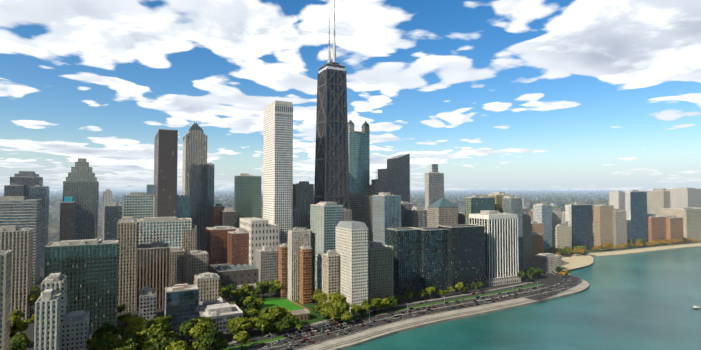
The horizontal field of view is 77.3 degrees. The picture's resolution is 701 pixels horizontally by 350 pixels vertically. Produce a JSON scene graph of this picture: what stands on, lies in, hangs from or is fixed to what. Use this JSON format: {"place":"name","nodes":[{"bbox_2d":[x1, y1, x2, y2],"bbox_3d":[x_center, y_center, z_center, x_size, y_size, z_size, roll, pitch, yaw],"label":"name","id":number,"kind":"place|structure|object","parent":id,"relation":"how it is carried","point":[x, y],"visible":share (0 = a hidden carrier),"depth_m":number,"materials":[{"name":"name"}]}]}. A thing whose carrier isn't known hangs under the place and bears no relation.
{"place":"outdoors","nodes":[
{"label":"outdoors","id":0,"kind":"place"},
{"bbox_2d":[63,158,98,238],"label":"skyscraper","id":1,"kind":"structure","parent":0,"point":[81,185],"depth_m":806.56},
{"bbox_2d":[164,283,198,333],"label":"office building","id":2,"kind":"structure","parent":0,"point":[181,303],"depth_m":413.62,"materials":[{"name":"glass"}]},
{"bbox_2d":[182,120,207,249],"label":"skyscraper","id":3,"kind":"structure","parent":0,"point":[195,138],"depth_m":784.78,"materials":[{"name":"concrete"}]},
{"bbox_2d":[261,299,307,310],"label":"park lawn","id":4,"kind":"structure","parent":0,"point":[287,304],"depth_m":515.58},
{"bbox_2d":[244,296,342,332],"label":"park ground","id":5,"kind":"structure","parent":0,"point":[316,317],"depth_m":468.60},
{"bbox_2d":[278,243,287,297],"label":"apartment tower","id":6,"kind":"structure","parent":5,"relation":"on","point":[283,264],"depth_m":549.64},
{"bbox_2d":[291,309,309,320],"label":"small building","id":7,"kind":"structure","parent":5,"relation":"on","point":[303,314],"depth_m":453.99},
{"bbox_2d":[299,243,311,304],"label":"apartment tower","id":8,"kind":"structure","parent":5,"relation":"on","point":[305,278],"depth_m":518.89,"materials":[{"name":"brick"}]},
{"bbox_2d":[322,251,338,306],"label":"apartment building","id":9,"kind":"structure","parent":5,"relation":"on","point":[330,271],"depth_m":483.80,"materials":[{"name":"concrete"}]},
{"bbox_2d":[310,202,342,291],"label":"building","id":10,"kind":"structure","parent":0,"point":[326,218],"depth_m":536.00,"materials":[{"name":"glass"}]},
{"bbox_2d":[1,190,694,349],"bbox_3d":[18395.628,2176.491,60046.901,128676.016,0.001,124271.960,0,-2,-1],"label":"ground","id":11,"kind":"structure","parent":0,"point":[54,232],"depth_m":631.31,"materials":[{"name":"concrete"}]},
{"bbox_2d":[0,248,11,349],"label":"building","id":12,"kind":"structure","parent":11,"relation":"on","point":[5,277],"depth_m":303.14,"materials":[{"name":"concrete"}]},
{"bbox_2d":[4,185,24,198],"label":"building","id":13,"kind":"structure","parent":11,"relation":"on","point":[14,191],"depth_m":806.10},
{"bbox_2d":[0,226,33,319],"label":"high-rise building","id":14,"kind":"structure","parent":11,"relation":"on","point":[17,241],"depth_m":456.14,"materials":[{"name":"concrete"}]},
{"bbox_2d":[9,337,27,349],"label":"dark tree","id":15,"kind":"object","parent":11,"relation":"on","point":[16,343],"visible":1,"depth_m":340.39,"materials":[{"name":"green plant"}]},
{"bbox_2d":[10,316,28,335],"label":"green tree","id":16,"kind":"object","parent":11,"relation":"on","point":[16,325],"visible":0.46,"depth_m":368.74,"materials":[{"name":"green plant"}]},
{"bbox_2d":[0,197,41,284],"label":"building","id":17,"kind":"structure","parent":11,"relation":"on","point":[25,213],"depth_m":619.91,"materials":[{"name":"concrete"}]},
{"bbox_2d":[10,171,42,197],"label":"skyscraper","id":18,"kind":"structure","parent":11,"relation":"on","point":[27,179],"depth_m":822.62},
{"bbox_2d":[29,183,48,267],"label":"glass building","id":19,"kind":"structure","parent":11,"relation":"on","point":[39,191],"depth_m":759.02,"materials":[{"name":"glass"}]},
{"bbox_2d":[34,290,60,349],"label":"high-rise building","id":20,"kind":"structure","parent":11,"relation":"on","point":[47,327],"depth_m":301.25,"materials":[{"name":"concrete"}]},
{"bbox_2d":[41,271,66,321],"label":"white stepped building","id":21,"kind":"structure","parent":11,"relation":"on","point":[56,281],"depth_m":341.90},
{"bbox_2d":[59,197,75,241],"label":"building","id":22,"kind":"structure","parent":11,"relation":"on","point":[68,218],"depth_m":729.61,"materials":[{"name":"concrete"}]},
{"bbox_2d":[60,307,89,349],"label":"apartment building","id":23,"kind":"structure","parent":11,"relation":"on","point":[74,332],"depth_m":341.64,"materials":[{"name":"concrete"}]},
{"bbox_2d":[44,238,118,334],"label":"glass slab","id":24,"kind":"structure","parent":11,"relation":"on","point":[88,268],"depth_m":408.94,"materials":[{"name":"glass"}]},
{"bbox_2d":[93,337,111,349],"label":"dark tree","id":25,"kind":"object","parent":11,"relation":"on","point":[101,343],"visible":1,"depth_m":335.83,"materials":[{"name":"green plant"}]},
{"bbox_2d":[96,322,116,336],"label":"dark tree","id":26,"kind":"object","parent":11,"relation":"on","point":[107,327],"visible":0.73,"depth_m":369.23,"materials":[{"name":"green plant"}]},
{"bbox_2d":[102,190,111,238],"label":"building","id":27,"kind":"structure","parent":11,"relation":"on","point":[107,197],"depth_m":995.23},
{"bbox_2d":[105,202,121,239],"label":"building","id":28,"kind":"structure","parent":11,"relation":"on","point":[113,213],"depth_m":734.96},
{"bbox_2d":[117,217,137,312],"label":"apartment building","id":29,"kind":"structure","parent":11,"relation":"on","point":[127,230],"depth_m":485.39,"materials":[{"name":"concrete"}]},
{"bbox_2d":[123,193,153,218],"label":"office building","id":30,"kind":"structure","parent":11,"relation":"on","point":[137,205],"depth_m":712.32,"materials":[{"name":"concrete"}]},
{"bbox_2d":[129,320,149,338],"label":"green tree","id":31,"kind":"object","parent":11,"relation":"on","point":[140,329],"visible":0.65,"depth_m":363.14,"materials":[{"name":"green plant"}]},
{"bbox_2d":[138,286,155,322],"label":"apartment building","id":32,"kind":"structure","parent":11,"relation":"on","point":[147,305],"depth_m":433.33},
{"bbox_2d":[136,242,169,310],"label":"apartment building","id":33,"kind":"structure","parent":11,"relation":"on","point":[153,265],"depth_m":497.30,"materials":[{"name":"concrete"}]},
{"bbox_2d":[145,323,167,338],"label":"green tree","id":34,"kind":"object","parent":11,"relation":"on","point":[155,328],"visible":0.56,"depth_m":355.42,"materials":[{"name":"green plant"}]},
{"bbox_2d":[156,315,171,330],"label":"green tree","id":35,"kind":"object","parent":11,"relation":"on","point":[165,321],"visible":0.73,"depth_m":386.51,"materials":[{"name":"green plant"}]},
{"bbox_2d":[137,217,191,248],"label":"building","id":36,"kind":"structure","parent":11,"relation":"on","point":[169,231],"depth_m":597.92,"materials":[{"name":"concrete"}]},
{"bbox_2d":[154,129,177,217],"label":"skyscraper","id":37,"kind":"structure","parent":11,"relation":"on","point":[165,167],"depth_m":640.14,"materials":[{"name":"concrete"}]},
{"bbox_2d":[153,194,191,217],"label":"office building","id":38,"kind":"structure","parent":11,"relation":"on","point":[183,206],"depth_m":731.85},
{"bbox_2d":[170,246,184,286],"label":"apartment building","id":39,"kind":"structure","parent":11,"relation":"on","point":[177,263],"depth_m":583.63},
{"bbox_2d":[183,224,196,283],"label":"building","id":40,"kind":"structure","parent":11,"relation":"on","point":[189,240],"depth_m":609.36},
{"bbox_2d":[185,250,207,284],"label":"apartment building","id":41,"kind":"structure","parent":11,"relation":"on","point":[196,262],"depth_m":556.22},
{"bbox_2d":[189,322,205,337],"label":"green tree","id":42,"kind":"object","parent":11,"relation":"on","point":[197,329],"visible":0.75,"depth_m":370.78,"materials":[{"name":"green plant"}]},
{"bbox_2d":[194,271,219,301],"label":"apartment building","id":43,"kind":"structure","parent":11,"relation":"on","point":[207,283],"depth_m":473.16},
{"bbox_2d":[198,316,216,327],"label":"green tree","id":44,"kind":"object","parent":11,"relation":"on","point":[208,322],"visible":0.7,"depth_m":385.62,"materials":[{"name":"green plant"}]},
{"bbox_2d":[204,162,213,250],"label":"skyscraper","id":45,"kind":"structure","parent":11,"relation":"on","point":[209,185],"depth_m":760.94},
{"bbox_2d":[198,298,225,309],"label":"building","id":46,"kind":"structure","parent":11,"relation":"on","point":[214,302],"depth_m":444.70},
{"bbox_2d":[210,204,224,226],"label":"building","id":47,"kind":"structure","parent":11,"relation":"on","point":[215,209],"depth_m":707.67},
{"bbox_2d":[206,225,234,270],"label":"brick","id":48,"kind":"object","parent":11,"relation":"on","point":[216,244],"visible":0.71,"depth_m":643.94,"materials":[{"name":"brick"}]},
{"bbox_2d":[198,304,242,333],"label":"building","id":49,"kind":"structure","parent":11,"relation":"on","point":[221,315],"depth_m":415.62,"materials":[{"name":"concrete"}]},
{"bbox_2d":[220,208,235,227],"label":"building","id":50,"kind":"structure","parent":11,"relation":"on","point":[227,216],"depth_m":686.54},
{"bbox_2d":[210,263,258,285],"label":"low-rise building","id":51,"kind":"structure","parent":11,"relation":"on","point":[237,274],"depth_m":580.62,"materials":[{"name":"concrete"}]},
{"bbox_2d":[227,228,248,265],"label":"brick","id":52,"kind":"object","parent":11,"relation":"on","point":[237,245],"visible":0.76,"depth_m":613.51,"materials":[{"name":"brick"}]},
{"bbox_2d":[234,316,251,330],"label":"green tree","id":53,"kind":"object","parent":11,"relation":"on","point":[244,322],"visible":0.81,"depth_m":394.00,"materials":[{"name":"green plant"}]},
{"bbox_2d":[234,174,260,227],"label":"office tower","id":54,"kind":"structure","parent":11,"relation":"on","point":[247,195],"depth_m":702.44,"materials":[{"name":"glass"}]},
{"bbox_2d":[240,217,278,264],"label":"office building","id":55,"kind":"structure","parent":11,"relation":"on","point":[262,232],"depth_m":616.15,"materials":[{"name":"concrete"}]},
{"bbox_2d":[255,245,278,291],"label":"apartment building","id":56,"kind":"structure","parent":11,"relation":"on","point":[266,260],"depth_m":584.48,"materials":[{"name":"concrete"}]},
{"bbox_2d":[266,306,285,331],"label":"green tree","id":57,"kind":"object","parent":11,"relation":"on","point":[273,313],"visible":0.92,"depth_m":411.05,"materials":[{"name":"green plant"}]},
{"bbox_2d":[263,100,292,244],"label":"skyscraper","id":58,"kind":"structure","parent":11,"relation":"on","point":[277,162],"depth_m":665.23,"materials":[{"name":"concrete"}]},
{"bbox_2d":[287,226,310,300],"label":"white tower","id":59,"kind":"structure","parent":11,"relation":"on","point":[298,236],"depth_m":537.52,"materials":[{"name":"concrete"}]},
{"bbox_2d":[293,181,313,228],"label":"skyscraper","id":60,"kind":"structure","parent":11,"relation":"on","point":[303,196],"depth_m":713.92,"materials":[{"name":"glass"}]},
{"bbox_2d":[0,191,608,211],"bbox_3d":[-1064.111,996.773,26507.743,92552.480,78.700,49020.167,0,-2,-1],"label":"city blocks","id":61,"kind":"structure","parent":11,"relation":"on","point":[458,199],"depth_m":5757.39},
{"bbox_2d":[0,189,649,210],"bbox_3d":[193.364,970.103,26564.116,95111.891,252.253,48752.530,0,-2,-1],"label":"city trees","id":62,"kind":"object","parent":11,"relation":"on","point":[559,198],"visible":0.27,"depth_m":7706.52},
{"bbox_2d":[314,0,349,209],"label":"skyscraper","id":63,"kind":"structure","parent":11,"relation":"on","point":[331,183],"depth_m":727.17,"materials":[{"name":"metal"}]},
{"bbox_2d":[331,301,348,321],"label":"green tree","id":64,"kind":"object","parent":11,"relation":"on","point":[339,307],"visible":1,"depth_m":439.47,"materials":[{"name":"green plant"}]},
{"bbox_2d":[336,221,368,316],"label":"apartment tower","id":65,"kind":"structure","parent":11,"relation":"on","point":[352,244],"depth_m":469.91,"materials":[{"name":"concrete"}]},
{"bbox_2d":[348,120,369,221],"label":"skyscraper","id":66,"kind":"structure","parent":11,"relation":"on","point":[359,161],"depth_m":818.87,"materials":[{"name":"glass"}]},
{"bbox_2d":[362,194,372,241],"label":"building","id":67,"kind":"structure","parent":11,"relation":"on","point":[367,209],"depth_m":762.87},
{"bbox_2d":[211,283,538,349],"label":"drive","id":68,"kind":"structure","parent":11,"relation":"on","point":[378,311],"depth_m":496.57,"materials":[{"name":"asphalt"}]},
{"bbox_2d":[368,176,384,194],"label":"high-rise building","id":69,"kind":"structure","parent":11,"relation":"on","point":[376,187],"depth_m":811.69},
{"bbox_2d":[369,242,393,307],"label":"building","id":70,"kind":"structure","parent":11,"relation":"on","point":[381,270],"depth_m":507.92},
{"bbox_2d":[223,284,541,349],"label":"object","id":71,"kind":"structure","parent":11,"relation":"on","point":[269,340],"depth_m":488.34,"materials":[{"name":"green plant"}]},
{"bbox_2d":[373,193,400,244],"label":"building","id":72,"kind":"structure","parent":11,"relation":"on","point":[386,210],"depth_m":669.27,"materials":[{"name":"glass"}]},
{"bbox_2d":[377,154,409,202],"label":"skyscraper","id":73,"kind":"structure","parent":11,"relation":"on","point":[394,176],"depth_m":837.33,"materials":[{"name":"glass"}]},
{"bbox_2d":[386,227,421,294],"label":"building","id":74,"kind":"structure","parent":11,"relation":"on","point":[405,242],"depth_m":568.12,"materials":[{"name":"glass"}]},
{"bbox_2d":[401,200,412,226],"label":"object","id":75,"kind":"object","parent":11,"relation":"on","point":[405,206],"visible":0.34,"depth_m":712.46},
{"bbox_2d":[406,208,427,227],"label":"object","id":76,"kind":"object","parent":11,"relation":"on","point":[416,217],"visible":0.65,"depth_m":704.90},
{"bbox_2d":[295,288,564,349],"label":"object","id":77,"kind":"object","parent":11,"relation":"on","point":[417,317],"visible":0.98,"depth_m":454.89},
{"bbox_2d":[413,227,447,293],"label":"building","id":78,"kind":"structure","parent":11,"relation":"on","point":[434,256],"depth_m":576.16,"materials":[{"name":"glass"}]},
{"bbox_2d":[427,197,457,226],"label":"tower","id":79,"kind":"structure","parent":11,"relation":"on","point":[442,211],"depth_m":682.91,"materials":[{"name":"concrete"}]},
{"bbox_2d":[327,295,558,349],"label":"promenade ledge","id":80,"kind":"object","parent":11,"relation":"on","point":[355,342],"visible":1,"depth_m":442.28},
{"bbox_2d":[316,290,573,349],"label":"seawall","id":81,"kind":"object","parent":11,"relation":"on","point":[423,321],"visible":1,"depth_m":441.31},
{"bbox_2d":[438,224,484,291],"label":"building","id":82,"kind":"structure","parent":11,"relation":"on","point":[466,254],"depth_m":588.52,"materials":[{"name":"glass"}]},
{"bbox_2d":[465,195,494,223],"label":"building","id":83,"kind":"structure","parent":11,"relation":"on","point":[474,204],"depth_m":682.74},
{"bbox_2d":[469,211,520,285],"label":"apartment building","id":84,"kind":"structure","parent":11,"relation":"on","point":[501,251],"depth_m":630.22,"materials":[{"name":"concrete"}]},
{"bbox_2d":[483,192,509,210],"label":"building","id":85,"kind":"structure","parent":11,"relation":"on","point":[498,196],"depth_m":716.36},
{"bbox_2d":[502,196,522,270],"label":"high-rise building","id":86,"kind":"structure","parent":11,"relation":"on","point":[511,204],"depth_m":707.54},
{"bbox_2d":[522,212,531,269],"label":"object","id":87,"kind":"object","parent":11,"relation":"on","point":[527,255],"visible":0.32,"depth_m":747.65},
{"bbox_2d":[531,231,543,264],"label":"high-rise building","id":88,"kind":"structure","parent":11,"relation":"on","point":[537,246],"depth_m":798.53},
{"bbox_2d":[531,221,543,245],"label":"high-rise building","id":89,"kind":"structure","parent":11,"relation":"on","point":[538,226],"depth_m":835.24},
{"bbox_2d":[533,203,551,251],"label":"building","id":90,"kind":"structure","parent":11,"relation":"on","point":[542,212],"depth_m":908.34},
{"bbox_2d":[533,253,560,272],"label":"apartment building","id":91,"kind":"structure","parent":11,"relation":"on","point":[548,262],"depth_m":719.92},
{"bbox_2d":[521,272,582,300],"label":"road","id":92,"kind":"structure","parent":11,"relation":"on","point":[534,297],"depth_m":597.27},
{"bbox_2d":[552,210,561,246],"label":"building","id":93,"kind":"structure","parent":11,"relation":"on","point":[556,217],"depth_m":940.63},
{"bbox_2d":[552,224,571,252],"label":"building","id":94,"kind":"structure","parent":11,"relation":"on","point":[561,236],"depth_m":928.20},
{"bbox_2d":[557,274,588,295],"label":"beach","id":95,"kind":"structure","parent":11,"relation":"on","point":[584,284],"depth_m":599.26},
{"bbox_2d":[565,202,592,249],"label":"glass building","id":96,"kind":"structure","parent":11,"relation":"on","point":[578,218],"depth_m":977.76,"materials":[{"name":"glass"}]},
{"bbox_2d":[593,204,613,249],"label":"building","id":97,"kind":"structure","parent":11,"relation":"on","point":[603,222],"depth_m":995.57,"materials":[{"name":"concrete"}]},
{"bbox_2d":[609,191,624,210],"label":"high-rise building","id":98,"kind":"structure","parent":11,"relation":"on","point":[617,199],"depth_m":1158.75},
{"bbox_2d":[625,190,647,245],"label":"high-rise building","id":99,"kind":"structure","parent":11,"relation":"on","point":[636,204],"depth_m":1057.24,"materials":[{"name":"glass"}]},
{"bbox_2d":[585,242,700,252],"bbox_3d":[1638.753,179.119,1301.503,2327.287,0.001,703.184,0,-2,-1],"label":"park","id":100,"kind":"structure","parent":11,"relation":"on","point":[604,250],"depth_m":1017.04,"materials":[{"name":"green plant"}]},
{"bbox_2d":[613,209,626,248],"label":"building","id":101,"kind":"structure","parent":100,"relation":"on","point":[619,227],"depth_m":1009.44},
{"bbox_2d":[647,214,668,244],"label":"building","id":102,"kind":"structure","parent":11,"relation":"on","point":[656,227],"depth_m":1083.78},
{"bbox_2d":[647,189,669,215],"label":"building","id":103,"kind":"structure","parent":11,"relation":"on","point":[658,200],"depth_m":1351.32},
{"bbox_2d":[660,215,683,243],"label":"apartment building","id":104,"kind":"structure","parent":11,"relation":"on","point":[674,226],"depth_m":1101.18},
{"bbox_2d":[661,206,700,242],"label":"building","id":105,"kind":"structure","parent":11,"relation":"on","point":[691,215],"depth_m":1128.52,"materials":[{"name":"concrete"}]},
{"bbox_2d":[666,187,700,207],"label":"high-rise building","id":106,"kind":"structure","parent":11,"relation":"on","point":[685,196],"depth_m":1329.47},
{"bbox_2d":[0,0,700,190],"label":"sky","id":107,"kind":"structure","parent":0,"point":[596,95],"materials":[{"name":"blue"}]},
{"bbox_2d":[199,282,533,349],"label":"sidewalk","id":108,"kind":"structure","parent":0,"point":[379,309],"depth_m":505.09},
{"bbox_2d":[238,285,548,349],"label":"road","id":109,"kind":"structure","parent":0,"point":[334,335],"depth_m":461.55,"materials":[{"name":"asphalt"}]},
{"bbox_2d":[260,287,546,349],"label":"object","id":110,"kind":"object","parent":109,"relation":"on","point":[390,317],"visible":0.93,"depth_m":458.24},
{"bbox_2d":[425,164,443,208],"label":"high-rise building","id":111,"kind":"structure","parent":0,"point":[434,184],"depth_m":747.39,"materials":[{"name":"concrete"}]},
{"bbox_2d":[301,289,569,349],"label":"promenade path","id":112,"kind":"structure","parent":0,"point":[328,343],"depth_m":440.82,"materials":[{"name":"concrete"}]},
{"bbox_2d":[344,247,700,349],"bbox_3d":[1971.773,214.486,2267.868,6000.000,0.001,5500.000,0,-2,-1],"label":"lake water","id":113,"kind":"structure","parent":0,"point":[642,301],"depth_m":464.40,"materials":[{"name":"liquid"}]},
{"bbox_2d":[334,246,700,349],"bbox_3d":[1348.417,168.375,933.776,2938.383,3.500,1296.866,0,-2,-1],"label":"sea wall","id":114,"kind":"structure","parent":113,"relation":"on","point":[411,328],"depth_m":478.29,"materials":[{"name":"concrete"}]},
{"bbox_2d":[550,254,593,272],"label":"beach","id":115,"kind":"structure","parent":0,"point":[576,261],"depth_m":822.40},
{"bbox_2d":[589,243,700,255],"bbox_3d":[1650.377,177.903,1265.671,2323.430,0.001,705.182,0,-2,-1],"label":"beach","id":116,"kind":"structure","parent":0,"point":[642,250],"depth_m":975.02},
{"label":"chicago avenue","id":117,"kind":"object","parent":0,"visible":0},
{"bbox_2d":[118,330,138,348],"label":"dark tree","id":118,"kind":"object","parent":117,"relation":"on","point":[128,338],"visible":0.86,"depth_m":335.14,"materials":[{"name":"green plant"}]},
{"bbox_2d":[144,330,165,345],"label":"green tree","id":119,"kind":"object","parent":117,"relation":"on","point":[159,335],"visible":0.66,"depth_m":350.09,"materials":[{"name":"green plant"}]},
{"bbox_2d":[199,335,219,349],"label":"dark tree","id":120,"kind":"object","parent":117,"relation":"on","point":[204,344],"visible":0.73,"depth_m":346.37,"materials":[{"name":"green plant"}]},
{"bbox_2d":[205,326,221,349],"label":"dark tree","id":121,"kind":"object","parent":117,"relation":"on","point":[213,332],"visible":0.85,"depth_m":348.92,"materials":[{"name":"green plant"}]},
{"bbox_2d":[232,330,250,349],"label":"green tree","id":122,"kind":"object","parent":117,"relation":"on","point":[242,337],"visible":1,"depth_m":366.18,"materials":[{"name":"green plant"}]},
{"bbox_2d":[256,316,270,335],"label":"green tree","id":123,"kind":"object","parent":117,"relation":"on","point":[262,322],"visible":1,"depth_m":399.79,"materials":[{"name":"green plant"}]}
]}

